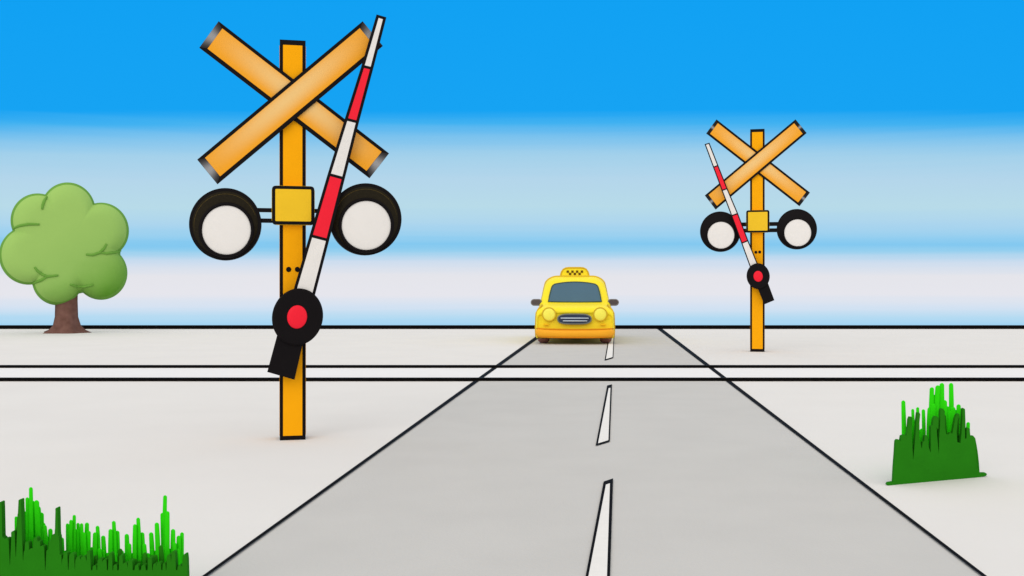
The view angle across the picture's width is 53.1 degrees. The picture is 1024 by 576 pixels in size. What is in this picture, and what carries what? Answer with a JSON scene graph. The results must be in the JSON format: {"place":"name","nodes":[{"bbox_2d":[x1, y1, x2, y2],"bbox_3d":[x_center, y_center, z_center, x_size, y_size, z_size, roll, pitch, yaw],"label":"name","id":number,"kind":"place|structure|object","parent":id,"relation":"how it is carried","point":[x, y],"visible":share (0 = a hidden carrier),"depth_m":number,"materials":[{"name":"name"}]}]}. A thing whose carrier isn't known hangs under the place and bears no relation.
{"place":"outdoors","nodes":[
{"label":"outdoors","id":0,"kind":"place"},
{"bbox_2d":[0,329,1023,575],"bbox_3d":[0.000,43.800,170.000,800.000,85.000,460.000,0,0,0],"label":"ground","id":1,"kind":"structure","parent":0,"point":[222,467],"depth_m":10.08,"materials":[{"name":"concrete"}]},
{"bbox_2d":[0,182,128,333],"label":"tree","id":2,"kind":"object","parent":1,"relation":"on","point":[62,245],"visible":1,"depth_m":29.49,"materials":[{"name":"green plant"}]},
{"bbox_2d":[0,487,189,575],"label":"grass tuft","id":3,"kind":"object","parent":1,"relation":"on","point":[30,546],"visible":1,"depth_m":4.24,"materials":[{"name":"green plant"}]},
{"bbox_2d":[189,15,401,439],"bbox_3d":[-1.847,-0.529,8.815,1.775,3.659,0.385,0,0,-12],"label":"crossing signal","id":4,"kind":"object","parent":1,"relation":"on","point":[364,219],"visible":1,"depth_m":8.74,"materials":[{"name":"orange paint"}]},
{"bbox_2d":[0,368,1023,376],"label":"track bed","id":5,"kind":"object","parent":1,"relation":"on","point":[519,372],"visible":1,"depth_m":15.73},
{"bbox_2d":[0,377,1023,380],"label":"rail","id":6,"kind":"object","parent":5,"relation":"on","point":[518,378],"visible":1,"depth_m":14.33,"materials":[{"name":"black metal"}]},
{"bbox_2d":[0,365,1023,367],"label":"rail","id":7,"kind":"object","parent":5,"relation":"on","point":[520,366],"visible":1,"depth_m":16.64,"materials":[{"name":"black metal"}]},
{"bbox_2d":[0,325,1023,328],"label":"horizon line","id":8,"kind":"structure","parent":1,"relation":"on","point":[531,326],"depth_m":32.75,"materials":[{"name":"black"}]},
{"bbox_2d":[208,329,981,575],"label":"road","id":9,"kind":"structure","parent":1,"relation":"on","point":[509,478],"depth_m":6.35,"materials":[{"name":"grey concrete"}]},
{"bbox_2d":[203,337,537,575],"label":"road edge line","id":10,"kind":"object","parent":9,"relation":"on","point":[369,457],"visible":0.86,"depth_m":7.75,"materials":[{"name":"black paint"}]},
{"bbox_2d":[531,267,618,342],"bbox_3d":[1.576,0.381,25.735,2.121,1.837,4.350,0,0,4],"label":"taxi","id":11,"kind":"object","parent":9,"relation":"on","point":[574,302],"visible":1,"depth_m":23.96,"materials":[{"name":"metal"}]},
{"bbox_2d":[586,478,612,575],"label":"road marking","id":12,"kind":"object","parent":9,"relation":"on","point":[599,559],"visible":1,"depth_m":5.27,"materials":[{"name":"white paint"}]},
{"bbox_2d":[596,384,611,444],"bbox_3d":[1.040,1.286,11.073,0.111,0.004,5.411,0,0,6],"label":"road marking","id":13,"kind":"object","parent":9,"relation":"on","point":[603,436],"visible":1,"depth_m":9.95,"materials":[{"name":"white paint"}]},
{"bbox_2d":[605,338,613,359],"bbox_3d":[2.213,1.286,23.003,0.151,0.004,9.475,0,0,6],"label":"road marking","id":14,"kind":"object","parent":9,"relation":"on","point":[609,351],"visible":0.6,"depth_m":21.17,"materials":[{"name":"white paint"}]},
{"bbox_2d":[658,329,985,575],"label":"road edge line","id":15,"kind":"object","parent":9,"relation":"on","point":[822,452],"visible":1,"depth_m":8.01,"materials":[{"name":"black paint"}]},
{"bbox_2d":[700,119,816,351],"bbox_3d":[5.048,-1.097,21.034,2.326,4.794,0.503,0,0,13],"label":"crossing signal","id":16,"kind":"object","parent":1,"relation":"on","point":[720,231],"visible":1,"depth_m":20.97,"materials":[{"name":"orange paint"}]},
{"bbox_2d":[885,383,986,485],"bbox_3d":[2.858,0.981,6.970,0.886,0.659,0.126,0,0,-22],"label":"grass tuft","id":17,"kind":"object","parent":1,"relation":"on","point":[941,445],"visible":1,"depth_m":6.93,"materials":[{"name":"green plant"}]},
{"bbox_2d":[0,0,1023,324],"label":"sky","id":18,"kind":"structure","parent":0,"point":[525,141],"materials":[{"name":"blue"}]}
]}

